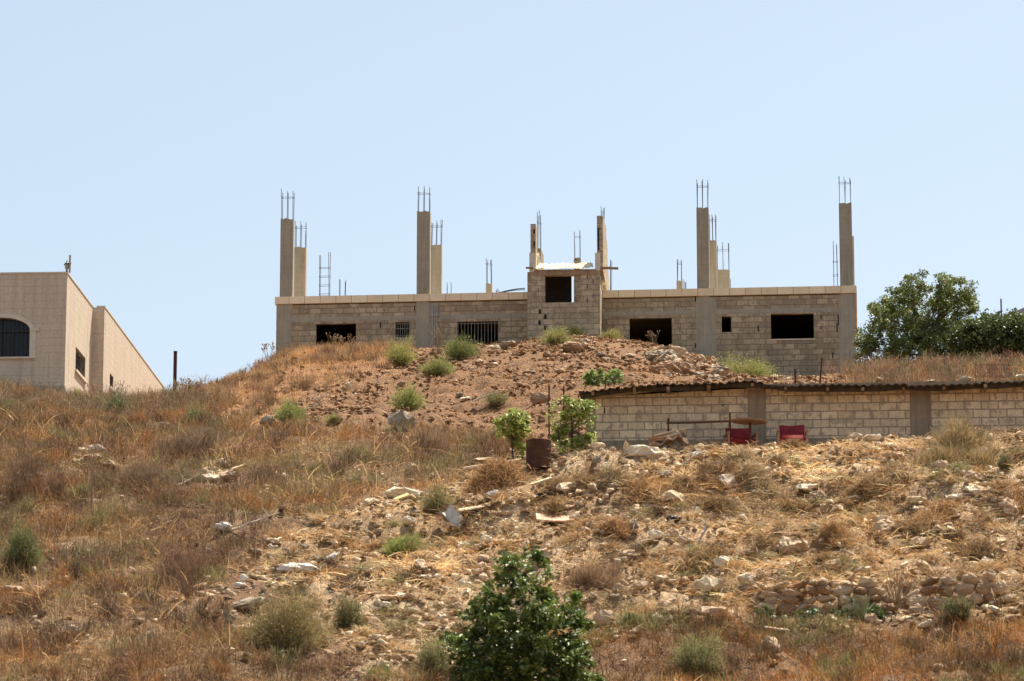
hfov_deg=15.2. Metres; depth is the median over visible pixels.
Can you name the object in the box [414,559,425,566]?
field stone
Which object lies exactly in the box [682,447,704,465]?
dead branch
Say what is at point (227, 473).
boulder
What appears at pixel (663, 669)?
dry weed
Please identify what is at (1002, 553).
field stone
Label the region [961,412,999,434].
dry weed
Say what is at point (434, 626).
boulder
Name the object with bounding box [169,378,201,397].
dry weed
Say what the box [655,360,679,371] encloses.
rubble stone
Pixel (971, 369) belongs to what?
crest grass
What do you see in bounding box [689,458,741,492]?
dry bush
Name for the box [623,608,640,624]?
broom shrub
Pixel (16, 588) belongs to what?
boulder
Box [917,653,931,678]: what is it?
dry weed
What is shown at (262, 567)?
field stone
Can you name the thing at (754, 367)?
broom shrub
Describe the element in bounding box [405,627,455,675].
broom shrub
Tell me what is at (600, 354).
boulder
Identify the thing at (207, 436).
dry bush
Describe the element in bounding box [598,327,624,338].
broom shrub
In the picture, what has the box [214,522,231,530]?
plastic bag
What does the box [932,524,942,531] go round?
field stone
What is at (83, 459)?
outcrop stone
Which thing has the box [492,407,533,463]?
sapling
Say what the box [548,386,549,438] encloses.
steel post
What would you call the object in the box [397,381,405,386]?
rubble stone
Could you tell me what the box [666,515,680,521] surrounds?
black bag
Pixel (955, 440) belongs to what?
dry bush
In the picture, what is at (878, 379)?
roof stone
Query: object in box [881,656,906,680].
dry weed
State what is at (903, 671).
dry weed
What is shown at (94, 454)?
boulder
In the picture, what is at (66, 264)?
roof lantern
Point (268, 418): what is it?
boulder
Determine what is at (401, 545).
broom shrub
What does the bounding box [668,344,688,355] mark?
rubble stone
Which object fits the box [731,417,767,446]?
round table
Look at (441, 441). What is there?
dry bush
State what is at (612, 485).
field stone
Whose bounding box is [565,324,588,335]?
broom shrub
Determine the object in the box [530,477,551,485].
plank
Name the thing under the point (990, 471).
boulder
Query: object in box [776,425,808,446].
armchair
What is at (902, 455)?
boulder
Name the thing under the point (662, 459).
field stone
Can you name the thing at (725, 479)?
boulder
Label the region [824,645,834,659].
dry weed
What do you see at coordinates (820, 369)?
steel post
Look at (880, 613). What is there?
plant
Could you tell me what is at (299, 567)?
rock
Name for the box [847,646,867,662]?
dry weed
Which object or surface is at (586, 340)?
rubble stone
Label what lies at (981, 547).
straw clump
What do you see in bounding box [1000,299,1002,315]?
antenna mast
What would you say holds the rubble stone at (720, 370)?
on the ground at (366, 523)
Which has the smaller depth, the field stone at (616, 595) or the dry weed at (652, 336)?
the field stone at (616, 595)
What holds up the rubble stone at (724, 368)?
on the ground at (366, 523)
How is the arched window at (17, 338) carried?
in the stone house
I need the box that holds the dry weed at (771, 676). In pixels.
[768,673,781,680]
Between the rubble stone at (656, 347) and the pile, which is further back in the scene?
the rubble stone at (656, 347)
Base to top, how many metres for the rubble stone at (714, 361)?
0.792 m
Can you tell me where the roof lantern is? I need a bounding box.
[64,261,68,271]
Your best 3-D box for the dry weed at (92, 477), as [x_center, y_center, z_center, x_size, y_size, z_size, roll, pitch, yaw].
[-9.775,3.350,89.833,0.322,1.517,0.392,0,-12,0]
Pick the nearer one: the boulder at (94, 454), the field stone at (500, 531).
the field stone at (500, 531)
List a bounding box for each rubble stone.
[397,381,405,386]
[580,338,590,342]
[635,345,652,356]
[646,354,658,359]
[647,346,664,350]
[648,349,667,360]
[649,367,660,373]
[654,348,672,354]
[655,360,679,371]
[664,354,681,360]
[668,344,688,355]
[673,359,692,374]
[685,359,694,366]
[685,368,694,375]
[686,356,702,367]
[692,354,706,362]
[694,371,704,375]
[700,365,710,369]
[702,364,715,371]
[708,374,721,378]
[709,357,718,363]
[710,368,722,373]
[716,365,728,372]
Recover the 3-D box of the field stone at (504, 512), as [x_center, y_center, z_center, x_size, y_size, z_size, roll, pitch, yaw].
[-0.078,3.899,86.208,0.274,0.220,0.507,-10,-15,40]
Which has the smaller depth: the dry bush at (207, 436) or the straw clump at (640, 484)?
the straw clump at (640, 484)
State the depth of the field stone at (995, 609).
76.80 m
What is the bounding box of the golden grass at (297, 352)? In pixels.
[195,339,415,422]
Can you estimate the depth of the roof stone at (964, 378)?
92.39 m
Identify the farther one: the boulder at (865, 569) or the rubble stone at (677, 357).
the rubble stone at (677, 357)
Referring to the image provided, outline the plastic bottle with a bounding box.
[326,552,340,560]
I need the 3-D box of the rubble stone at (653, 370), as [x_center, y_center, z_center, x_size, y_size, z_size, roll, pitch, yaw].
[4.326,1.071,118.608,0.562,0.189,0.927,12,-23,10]
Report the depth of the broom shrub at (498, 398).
107.60 m
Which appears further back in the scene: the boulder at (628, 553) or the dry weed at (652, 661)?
the boulder at (628, 553)
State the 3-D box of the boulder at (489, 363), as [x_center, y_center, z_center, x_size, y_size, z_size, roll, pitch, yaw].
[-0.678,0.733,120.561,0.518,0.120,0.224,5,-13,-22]
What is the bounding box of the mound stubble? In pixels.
[188,333,897,475]
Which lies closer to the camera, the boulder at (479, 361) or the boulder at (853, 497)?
the boulder at (853, 497)
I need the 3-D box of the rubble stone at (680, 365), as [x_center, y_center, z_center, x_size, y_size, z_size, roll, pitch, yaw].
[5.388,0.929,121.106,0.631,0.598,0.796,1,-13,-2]
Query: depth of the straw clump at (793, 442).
89.50 m
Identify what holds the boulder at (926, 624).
on the ground at (366, 523)
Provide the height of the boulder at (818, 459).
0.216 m
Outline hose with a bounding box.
[502,288,524,291]
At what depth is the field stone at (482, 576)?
80.76 m
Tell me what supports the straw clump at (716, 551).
on the ground at (366, 523)
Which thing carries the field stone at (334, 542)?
on the ground at (366, 523)
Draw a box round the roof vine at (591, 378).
[581,368,624,389]
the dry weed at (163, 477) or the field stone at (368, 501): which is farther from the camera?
the dry weed at (163, 477)
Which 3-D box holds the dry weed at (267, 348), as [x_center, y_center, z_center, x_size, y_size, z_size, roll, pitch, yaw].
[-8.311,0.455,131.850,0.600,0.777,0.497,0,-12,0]
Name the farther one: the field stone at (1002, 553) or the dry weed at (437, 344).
the dry weed at (437, 344)
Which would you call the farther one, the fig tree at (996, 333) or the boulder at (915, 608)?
the fig tree at (996, 333)
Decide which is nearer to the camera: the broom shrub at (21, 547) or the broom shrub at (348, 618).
the broom shrub at (348, 618)
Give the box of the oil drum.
[526,438,551,468]
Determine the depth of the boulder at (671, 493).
85.06 m
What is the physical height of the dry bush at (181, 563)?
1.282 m
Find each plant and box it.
[755,605,775,616]
[795,607,819,622]
[830,607,850,620]
[866,605,884,619]
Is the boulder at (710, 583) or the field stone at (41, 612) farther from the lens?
the boulder at (710, 583)
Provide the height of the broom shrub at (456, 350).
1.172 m
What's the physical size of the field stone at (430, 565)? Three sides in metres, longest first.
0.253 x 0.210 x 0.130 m
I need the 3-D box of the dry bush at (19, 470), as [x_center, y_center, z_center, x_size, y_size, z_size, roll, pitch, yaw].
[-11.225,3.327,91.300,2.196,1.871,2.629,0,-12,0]
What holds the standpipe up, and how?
on the stone house
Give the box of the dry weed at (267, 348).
[261,342,278,359]
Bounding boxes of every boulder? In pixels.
[1,585,24,593]
[66,623,78,634]
[73,453,102,460]
[137,630,155,646]
[216,464,248,479]
[231,596,266,609]
[260,415,275,425]
[266,538,281,544]
[331,522,341,529]
[375,595,402,599]
[384,486,423,499]
[387,409,415,430]
[404,462,419,473]
[408,493,415,499]
[409,615,418,618]
[424,624,438,629]
[440,611,456,615]
[471,568,482,574]
[473,359,484,364]
[473,457,501,463]
[483,362,497,365]
[489,345,500,349]
[498,340,517,349]
[521,370,535,373]
[530,392,551,403]
[536,378,546,384]
[539,547,556,561]
[542,351,550,357]
[551,366,577,373]
[556,481,578,492]
[560,341,582,351]
[581,342,588,349]
[590,442,605,448]
[593,610,616,625]
[595,351,606,357]
[612,581,624,595]
[621,550,637,556]
[623,440,665,461]
[623,574,633,579]
[624,359,635,362]
[629,624,644,633]
[633,581,650,588]
[640,539,659,544]
[649,529,663,538]
[661,490,684,503]
[663,372,671,376]
[665,527,679,538]
[674,535,687,543]
[690,581,698,594]
[696,606,726,617]
[698,576,723,593]
[713,555,730,568]
[718,474,735,487]
[737,573,755,584]
[742,583,753,588]
[761,636,780,653]
[762,584,773,590]
[776,536,809,554]
[796,483,818,491]
[807,456,820,462]
[809,491,825,499]
[809,559,842,571]
[820,504,830,511]
[839,563,869,585]
[843,495,860,502]
[845,431,862,441]
[853,566,871,574]
[863,434,881,440]
[871,516,897,536]
[881,451,904,459]
[906,496,926,503]
[908,607,922,612]
[910,537,930,548]
[917,619,931,627]
[931,460,950,469]
[945,493,969,499]
[963,470,981,481]
[963,485,981,496]
[985,467,998,473]
[993,584,1019,594]
[998,497,1020,513]
[1006,614,1023,619]
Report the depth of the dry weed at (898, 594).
77.46 m
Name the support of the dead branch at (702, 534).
on the ground at (366, 523)
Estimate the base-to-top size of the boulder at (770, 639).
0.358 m
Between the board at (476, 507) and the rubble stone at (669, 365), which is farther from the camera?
the rubble stone at (669, 365)
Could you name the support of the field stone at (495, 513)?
on the ground at (366, 523)
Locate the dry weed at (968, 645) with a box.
[954,641,969,662]
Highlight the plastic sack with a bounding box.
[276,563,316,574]
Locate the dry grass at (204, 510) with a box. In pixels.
[0,375,518,680]
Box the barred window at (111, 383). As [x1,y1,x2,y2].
[109,376,115,393]
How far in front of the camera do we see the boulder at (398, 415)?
102.11 m
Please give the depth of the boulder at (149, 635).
75.49 m
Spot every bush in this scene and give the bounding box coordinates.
[0,448,75,505]
[111,457,182,491]
[143,421,232,455]
[151,538,221,587]
[392,422,455,455]
[436,545,606,680]
[449,454,539,499]
[561,555,624,592]
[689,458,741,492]
[903,413,1003,467]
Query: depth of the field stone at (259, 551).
84.86 m
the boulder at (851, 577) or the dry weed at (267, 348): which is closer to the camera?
the boulder at (851, 577)
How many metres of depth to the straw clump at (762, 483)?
86.21 m
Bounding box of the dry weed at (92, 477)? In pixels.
[87,453,99,510]
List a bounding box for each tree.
[851,268,980,365]
[944,308,1023,362]
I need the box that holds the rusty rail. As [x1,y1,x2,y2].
[667,412,730,449]
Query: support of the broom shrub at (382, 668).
on the ground at (366, 523)
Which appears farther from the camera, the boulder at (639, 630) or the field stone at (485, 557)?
the field stone at (485, 557)
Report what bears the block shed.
on the ground at (366, 523)
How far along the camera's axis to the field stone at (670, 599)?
78.34 m
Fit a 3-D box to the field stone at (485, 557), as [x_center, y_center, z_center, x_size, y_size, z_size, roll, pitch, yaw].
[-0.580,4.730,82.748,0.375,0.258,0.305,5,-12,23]
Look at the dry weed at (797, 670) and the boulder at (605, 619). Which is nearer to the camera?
the dry weed at (797, 670)
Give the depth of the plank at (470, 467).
89.96 m
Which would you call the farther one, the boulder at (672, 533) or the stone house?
the stone house
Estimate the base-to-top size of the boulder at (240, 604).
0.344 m
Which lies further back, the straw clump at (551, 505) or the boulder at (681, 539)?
the straw clump at (551, 505)
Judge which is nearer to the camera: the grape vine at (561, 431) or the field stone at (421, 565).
the field stone at (421, 565)
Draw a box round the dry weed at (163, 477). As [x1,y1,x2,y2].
[158,463,197,506]
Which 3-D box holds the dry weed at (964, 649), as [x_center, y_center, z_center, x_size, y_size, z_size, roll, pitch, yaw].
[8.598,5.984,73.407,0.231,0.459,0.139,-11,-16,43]
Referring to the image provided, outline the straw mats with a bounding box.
[256,438,1023,680]
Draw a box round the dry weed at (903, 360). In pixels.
[898,356,909,367]
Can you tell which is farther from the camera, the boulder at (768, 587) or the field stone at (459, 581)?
the field stone at (459, 581)
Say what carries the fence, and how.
on the ground at (366, 523)
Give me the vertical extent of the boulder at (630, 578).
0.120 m
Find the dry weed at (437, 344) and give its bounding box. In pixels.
[428,321,447,354]
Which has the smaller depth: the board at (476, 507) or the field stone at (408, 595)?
the field stone at (408, 595)
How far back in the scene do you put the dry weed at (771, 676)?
70.39 m
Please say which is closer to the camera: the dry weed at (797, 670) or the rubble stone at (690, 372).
the dry weed at (797, 670)
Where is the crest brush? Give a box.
[0,373,239,424]
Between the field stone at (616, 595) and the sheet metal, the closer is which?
the field stone at (616, 595)
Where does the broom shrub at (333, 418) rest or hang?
on the ground at (366, 523)
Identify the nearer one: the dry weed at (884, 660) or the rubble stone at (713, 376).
the dry weed at (884, 660)
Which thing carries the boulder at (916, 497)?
on the ground at (366, 523)
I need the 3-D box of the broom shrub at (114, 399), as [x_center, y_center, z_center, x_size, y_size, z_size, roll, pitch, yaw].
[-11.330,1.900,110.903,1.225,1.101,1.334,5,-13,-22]
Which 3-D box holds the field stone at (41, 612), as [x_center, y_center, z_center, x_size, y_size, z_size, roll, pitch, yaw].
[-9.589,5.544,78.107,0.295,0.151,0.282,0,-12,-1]
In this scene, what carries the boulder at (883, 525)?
on the ground at (366, 523)
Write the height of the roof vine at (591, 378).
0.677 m
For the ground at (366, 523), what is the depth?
84.89 m
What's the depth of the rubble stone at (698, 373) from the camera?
120.61 m
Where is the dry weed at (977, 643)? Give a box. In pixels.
[961,642,979,654]
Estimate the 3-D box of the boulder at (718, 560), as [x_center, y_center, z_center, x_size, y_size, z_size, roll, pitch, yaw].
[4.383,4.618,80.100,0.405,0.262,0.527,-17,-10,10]
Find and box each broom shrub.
[0,509,49,572]
[103,389,135,413]
[183,402,208,422]
[218,557,341,655]
[271,395,308,423]
[324,412,341,423]
[327,592,368,631]
[364,657,393,680]
[377,524,427,558]
[382,332,419,366]
[386,378,428,410]
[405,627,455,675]
[414,353,457,376]
[414,474,454,513]
[439,329,488,359]
[477,388,509,406]
[532,320,577,346]
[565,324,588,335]
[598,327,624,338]
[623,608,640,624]
[659,628,729,676]
[708,348,784,376]
[936,584,975,623]
[995,450,1014,470]
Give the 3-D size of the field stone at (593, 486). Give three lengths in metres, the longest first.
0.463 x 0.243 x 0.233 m
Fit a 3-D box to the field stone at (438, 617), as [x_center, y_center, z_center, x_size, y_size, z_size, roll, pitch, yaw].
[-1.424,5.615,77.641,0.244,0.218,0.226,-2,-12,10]
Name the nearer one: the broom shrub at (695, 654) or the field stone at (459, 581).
the broom shrub at (695, 654)
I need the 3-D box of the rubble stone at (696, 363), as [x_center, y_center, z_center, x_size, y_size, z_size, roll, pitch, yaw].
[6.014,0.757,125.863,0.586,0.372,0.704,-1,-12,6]
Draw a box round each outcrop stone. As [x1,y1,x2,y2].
[76,456,92,465]
[83,442,106,453]
[101,460,115,467]
[201,473,223,482]
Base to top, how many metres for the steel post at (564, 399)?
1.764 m
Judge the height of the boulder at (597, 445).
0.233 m
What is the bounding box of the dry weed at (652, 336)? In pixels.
[645,330,659,345]
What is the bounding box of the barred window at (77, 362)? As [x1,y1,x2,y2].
[75,352,86,383]
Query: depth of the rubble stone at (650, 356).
124.31 m
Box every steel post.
[173,351,176,391]
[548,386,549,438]
[563,386,564,423]
[819,357,822,382]
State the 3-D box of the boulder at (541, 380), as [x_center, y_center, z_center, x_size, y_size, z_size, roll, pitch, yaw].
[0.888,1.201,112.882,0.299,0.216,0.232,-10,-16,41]
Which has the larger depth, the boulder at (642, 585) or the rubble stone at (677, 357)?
the rubble stone at (677, 357)
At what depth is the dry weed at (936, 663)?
71.85 m
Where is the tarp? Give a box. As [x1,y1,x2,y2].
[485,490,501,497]
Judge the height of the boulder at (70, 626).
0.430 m
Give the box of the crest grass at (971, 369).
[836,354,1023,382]
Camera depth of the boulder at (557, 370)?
114.39 m
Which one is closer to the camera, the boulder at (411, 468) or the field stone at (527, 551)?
the field stone at (527, 551)
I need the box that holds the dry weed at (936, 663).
[932,644,945,671]
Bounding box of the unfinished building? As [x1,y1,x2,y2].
[275,178,857,376]
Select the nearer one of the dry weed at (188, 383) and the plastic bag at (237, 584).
the plastic bag at (237, 584)
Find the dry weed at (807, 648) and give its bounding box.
[804,642,813,662]
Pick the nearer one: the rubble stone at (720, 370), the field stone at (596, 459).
the field stone at (596, 459)
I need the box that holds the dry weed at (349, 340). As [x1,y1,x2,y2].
[340,332,359,348]
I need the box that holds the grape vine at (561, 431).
[543,394,600,451]
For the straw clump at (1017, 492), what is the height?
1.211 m
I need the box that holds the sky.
[0,0,1023,390]
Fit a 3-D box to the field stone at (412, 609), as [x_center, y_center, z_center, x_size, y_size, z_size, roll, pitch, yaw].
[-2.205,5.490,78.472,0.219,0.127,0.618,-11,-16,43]
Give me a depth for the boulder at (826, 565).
78.78 m
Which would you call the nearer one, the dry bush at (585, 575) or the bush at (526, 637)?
the bush at (526, 637)
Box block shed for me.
[578,379,1023,452]
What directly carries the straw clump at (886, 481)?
on the ground at (366, 523)
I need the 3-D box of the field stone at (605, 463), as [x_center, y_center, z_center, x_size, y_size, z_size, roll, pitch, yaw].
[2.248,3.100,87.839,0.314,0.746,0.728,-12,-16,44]
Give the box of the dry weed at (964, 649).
[956,642,966,660]
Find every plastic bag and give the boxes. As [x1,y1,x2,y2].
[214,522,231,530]
[234,582,244,588]
[240,574,247,581]
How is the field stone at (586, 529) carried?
on the ground at (366, 523)
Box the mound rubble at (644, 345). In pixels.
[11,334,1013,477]
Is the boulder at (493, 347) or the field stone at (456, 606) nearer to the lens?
the field stone at (456, 606)
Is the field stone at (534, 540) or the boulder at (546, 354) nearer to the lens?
the field stone at (534, 540)
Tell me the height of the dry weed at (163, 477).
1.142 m
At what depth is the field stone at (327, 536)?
86.08 m
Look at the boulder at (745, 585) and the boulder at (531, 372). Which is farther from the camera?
the boulder at (531, 372)
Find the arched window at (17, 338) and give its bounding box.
[0,313,38,358]
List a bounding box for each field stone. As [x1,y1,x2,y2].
[34,609,46,615]
[250,548,261,555]
[253,565,265,572]
[266,544,278,550]
[312,555,324,561]
[319,534,333,540]
[332,540,339,546]
[364,497,374,505]
[379,601,391,607]
[384,513,393,521]
[396,607,416,611]
[403,515,415,525]
[403,588,424,599]
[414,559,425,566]
[417,563,427,570]
[419,575,432,580]
[427,563,435,569]
[435,613,445,622]
[453,601,464,615]
[457,541,469,548]
[457,579,466,587]
[472,543,483,549]
[475,561,486,567]
[477,554,492,562]
[478,573,487,580]
[480,535,491,543]
[482,566,490,571]
[491,510,497,516]
[495,530,502,537]
[497,510,513,514]
[510,519,518,525]
[516,548,533,556]
[529,538,540,542]
[579,526,590,532]
[588,483,597,492]
[592,455,601,463]
[598,462,608,472]
[608,593,622,600]
[609,482,617,489]
[628,517,639,536]
[656,575,667,581]
[658,456,672,463]
[658,600,671,606]
[660,469,672,477]
[668,598,678,603]
[679,576,689,585]
[792,560,809,569]
[820,500,845,512]
[864,613,877,621]
[875,515,884,521]
[912,603,922,607]
[915,560,929,567]
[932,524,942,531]
[982,556,992,562]
[987,605,1000,613]
[991,495,997,502]
[997,549,1008,556]
[1003,506,1015,515]
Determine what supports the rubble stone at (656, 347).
on the ground at (366, 523)
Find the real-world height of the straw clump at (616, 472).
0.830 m
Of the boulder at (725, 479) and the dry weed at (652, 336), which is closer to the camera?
the boulder at (725, 479)
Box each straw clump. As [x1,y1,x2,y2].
[520,494,569,528]
[523,469,604,503]
[589,515,640,541]
[590,460,636,491]
[609,475,692,509]
[654,471,705,500]
[669,536,740,576]
[693,492,757,516]
[704,444,768,464]
[725,457,799,500]
[732,526,797,566]
[771,496,818,515]
[776,434,809,452]
[802,549,854,577]
[808,518,858,555]
[833,473,889,513]
[847,459,927,498]
[884,513,946,537]
[906,496,972,523]
[938,528,1011,561]
[981,474,1023,515]
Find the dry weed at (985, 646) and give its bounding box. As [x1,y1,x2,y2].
[983,642,1004,662]
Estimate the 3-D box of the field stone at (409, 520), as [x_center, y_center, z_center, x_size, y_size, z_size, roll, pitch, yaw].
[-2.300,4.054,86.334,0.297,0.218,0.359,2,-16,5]
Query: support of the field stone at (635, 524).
on the ground at (366, 523)
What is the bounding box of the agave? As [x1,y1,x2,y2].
[843,591,873,619]
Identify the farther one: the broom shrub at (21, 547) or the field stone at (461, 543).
the field stone at (461, 543)
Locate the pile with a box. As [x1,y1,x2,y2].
[648,427,688,449]
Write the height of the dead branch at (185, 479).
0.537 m
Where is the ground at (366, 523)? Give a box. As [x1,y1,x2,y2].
[0,335,1023,680]
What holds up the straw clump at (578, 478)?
on the ground at (366, 523)
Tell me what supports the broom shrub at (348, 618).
on the ground at (366, 523)
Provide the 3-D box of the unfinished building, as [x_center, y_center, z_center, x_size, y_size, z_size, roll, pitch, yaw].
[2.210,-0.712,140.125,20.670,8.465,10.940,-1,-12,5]
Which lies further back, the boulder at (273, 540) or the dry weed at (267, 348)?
the dry weed at (267, 348)
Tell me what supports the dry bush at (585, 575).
on the ground at (366, 523)
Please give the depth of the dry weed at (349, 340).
128.46 m
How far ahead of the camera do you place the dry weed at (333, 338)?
129.13 m
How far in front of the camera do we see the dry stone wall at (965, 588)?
77.50 m
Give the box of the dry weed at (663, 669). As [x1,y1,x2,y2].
[652,661,672,675]
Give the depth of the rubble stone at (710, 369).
125.17 m
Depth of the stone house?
127.11 m
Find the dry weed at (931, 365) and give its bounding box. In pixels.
[918,358,941,375]
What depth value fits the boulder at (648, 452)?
88.34 m
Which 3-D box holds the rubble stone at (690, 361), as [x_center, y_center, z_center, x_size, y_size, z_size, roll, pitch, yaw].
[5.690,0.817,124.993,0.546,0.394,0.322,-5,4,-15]
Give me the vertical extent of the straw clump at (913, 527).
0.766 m
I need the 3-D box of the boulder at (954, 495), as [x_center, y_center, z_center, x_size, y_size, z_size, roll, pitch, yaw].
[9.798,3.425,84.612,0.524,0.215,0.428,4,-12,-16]
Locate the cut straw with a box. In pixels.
[237,424,1023,680]
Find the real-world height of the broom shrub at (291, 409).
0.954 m
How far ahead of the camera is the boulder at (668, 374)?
117.15 m
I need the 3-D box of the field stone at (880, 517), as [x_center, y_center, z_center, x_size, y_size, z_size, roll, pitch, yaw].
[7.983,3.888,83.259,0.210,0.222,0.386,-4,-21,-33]
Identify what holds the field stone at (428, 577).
on the ground at (366, 523)
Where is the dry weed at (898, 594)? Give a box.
[884,565,915,610]
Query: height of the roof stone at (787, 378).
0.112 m
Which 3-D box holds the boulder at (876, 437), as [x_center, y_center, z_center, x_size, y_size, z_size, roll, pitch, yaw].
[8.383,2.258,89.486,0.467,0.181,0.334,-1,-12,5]
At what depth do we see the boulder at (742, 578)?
78.49 m
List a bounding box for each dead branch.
[170,469,199,486]
[229,507,278,531]
[309,393,321,408]
[473,388,494,401]
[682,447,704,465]
[696,511,711,544]
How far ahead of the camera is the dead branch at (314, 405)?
106.05 m
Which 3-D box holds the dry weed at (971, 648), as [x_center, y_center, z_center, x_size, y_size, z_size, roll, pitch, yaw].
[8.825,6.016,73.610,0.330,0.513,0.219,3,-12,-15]
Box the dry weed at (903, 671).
[891,663,912,680]
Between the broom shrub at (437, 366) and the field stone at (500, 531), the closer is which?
the field stone at (500, 531)
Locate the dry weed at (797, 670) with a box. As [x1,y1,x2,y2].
[793,661,805,679]
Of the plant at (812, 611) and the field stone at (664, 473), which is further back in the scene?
the field stone at (664, 473)
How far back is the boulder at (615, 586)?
78.28 m
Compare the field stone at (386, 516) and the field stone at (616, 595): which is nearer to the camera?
the field stone at (616, 595)
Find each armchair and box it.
[723,428,758,447]
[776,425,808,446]
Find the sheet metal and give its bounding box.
[437,503,462,526]
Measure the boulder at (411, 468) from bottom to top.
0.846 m
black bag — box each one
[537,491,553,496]
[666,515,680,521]
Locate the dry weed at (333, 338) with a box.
[326,332,344,352]
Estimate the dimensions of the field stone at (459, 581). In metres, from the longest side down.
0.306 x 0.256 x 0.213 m
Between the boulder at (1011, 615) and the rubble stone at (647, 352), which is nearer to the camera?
the boulder at (1011, 615)
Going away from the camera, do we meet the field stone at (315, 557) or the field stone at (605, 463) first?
the field stone at (315, 557)
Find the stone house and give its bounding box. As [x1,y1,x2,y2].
[0,272,164,395]
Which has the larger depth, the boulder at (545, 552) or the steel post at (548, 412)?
the steel post at (548, 412)
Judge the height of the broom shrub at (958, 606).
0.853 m
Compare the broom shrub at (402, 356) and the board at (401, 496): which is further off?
the broom shrub at (402, 356)
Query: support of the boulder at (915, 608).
on the ground at (366, 523)
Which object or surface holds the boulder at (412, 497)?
on the ground at (366, 523)
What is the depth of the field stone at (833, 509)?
84.67 m
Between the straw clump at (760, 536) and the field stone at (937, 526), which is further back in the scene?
the field stone at (937, 526)
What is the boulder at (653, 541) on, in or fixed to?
on the ground at (366, 523)
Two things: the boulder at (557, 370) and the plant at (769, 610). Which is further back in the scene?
the boulder at (557, 370)
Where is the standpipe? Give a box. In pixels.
[69,255,70,272]
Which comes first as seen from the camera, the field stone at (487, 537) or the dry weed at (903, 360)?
the field stone at (487, 537)
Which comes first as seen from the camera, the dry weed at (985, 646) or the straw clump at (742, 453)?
the dry weed at (985, 646)
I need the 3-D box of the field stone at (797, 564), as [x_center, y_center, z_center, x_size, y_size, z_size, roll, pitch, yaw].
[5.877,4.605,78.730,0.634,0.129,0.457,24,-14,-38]
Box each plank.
[463,459,520,468]
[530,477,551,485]
[601,267,617,269]
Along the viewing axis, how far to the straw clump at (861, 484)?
85.29 m
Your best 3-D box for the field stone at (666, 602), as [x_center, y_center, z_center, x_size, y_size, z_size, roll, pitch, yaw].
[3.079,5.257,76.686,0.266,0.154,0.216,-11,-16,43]
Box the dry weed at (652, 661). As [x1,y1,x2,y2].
[645,654,663,679]
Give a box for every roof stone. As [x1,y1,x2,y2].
[783,374,791,380]
[875,377,882,381]
[957,375,971,380]
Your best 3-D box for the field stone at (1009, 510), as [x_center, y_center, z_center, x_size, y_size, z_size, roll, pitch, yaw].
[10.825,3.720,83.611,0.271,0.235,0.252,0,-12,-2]
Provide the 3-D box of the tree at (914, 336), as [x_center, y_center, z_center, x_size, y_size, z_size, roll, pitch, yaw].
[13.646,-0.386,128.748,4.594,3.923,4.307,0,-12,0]
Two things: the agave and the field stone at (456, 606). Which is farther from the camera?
the field stone at (456, 606)
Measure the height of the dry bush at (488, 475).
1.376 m
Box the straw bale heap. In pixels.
[709,451,733,460]
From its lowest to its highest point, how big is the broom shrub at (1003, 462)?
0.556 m
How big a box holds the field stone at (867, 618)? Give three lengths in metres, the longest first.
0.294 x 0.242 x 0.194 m
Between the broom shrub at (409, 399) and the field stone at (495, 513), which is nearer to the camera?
the field stone at (495, 513)
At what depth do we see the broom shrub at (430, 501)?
87.56 m
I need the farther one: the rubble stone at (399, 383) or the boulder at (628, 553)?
the rubble stone at (399, 383)
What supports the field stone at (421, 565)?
on the ground at (366, 523)
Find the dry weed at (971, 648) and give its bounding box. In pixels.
[965,642,981,659]
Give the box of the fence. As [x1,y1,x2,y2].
[974,364,1011,376]
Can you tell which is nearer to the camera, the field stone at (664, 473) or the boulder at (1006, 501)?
the boulder at (1006, 501)
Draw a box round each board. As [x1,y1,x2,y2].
[393,493,409,500]
[458,504,490,511]
[536,513,573,521]
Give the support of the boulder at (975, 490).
on the ground at (366, 523)
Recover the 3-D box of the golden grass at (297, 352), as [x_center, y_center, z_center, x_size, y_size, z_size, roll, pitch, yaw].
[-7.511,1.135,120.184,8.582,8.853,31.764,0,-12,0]
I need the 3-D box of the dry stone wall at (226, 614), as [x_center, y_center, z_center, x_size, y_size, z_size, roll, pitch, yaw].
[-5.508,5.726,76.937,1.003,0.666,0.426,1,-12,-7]
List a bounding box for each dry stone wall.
[215,610,254,638]
[760,575,898,613]
[905,571,1019,611]
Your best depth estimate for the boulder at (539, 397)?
106.64 m
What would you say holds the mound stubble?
on the ground at (366, 523)
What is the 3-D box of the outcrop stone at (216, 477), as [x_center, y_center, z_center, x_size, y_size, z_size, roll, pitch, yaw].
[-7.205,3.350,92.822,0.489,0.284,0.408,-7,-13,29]
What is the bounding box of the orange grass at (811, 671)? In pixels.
[393,589,1023,680]
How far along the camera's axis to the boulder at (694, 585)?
78.89 m
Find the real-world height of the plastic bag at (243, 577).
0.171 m
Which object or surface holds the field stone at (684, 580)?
on the ground at (366, 523)

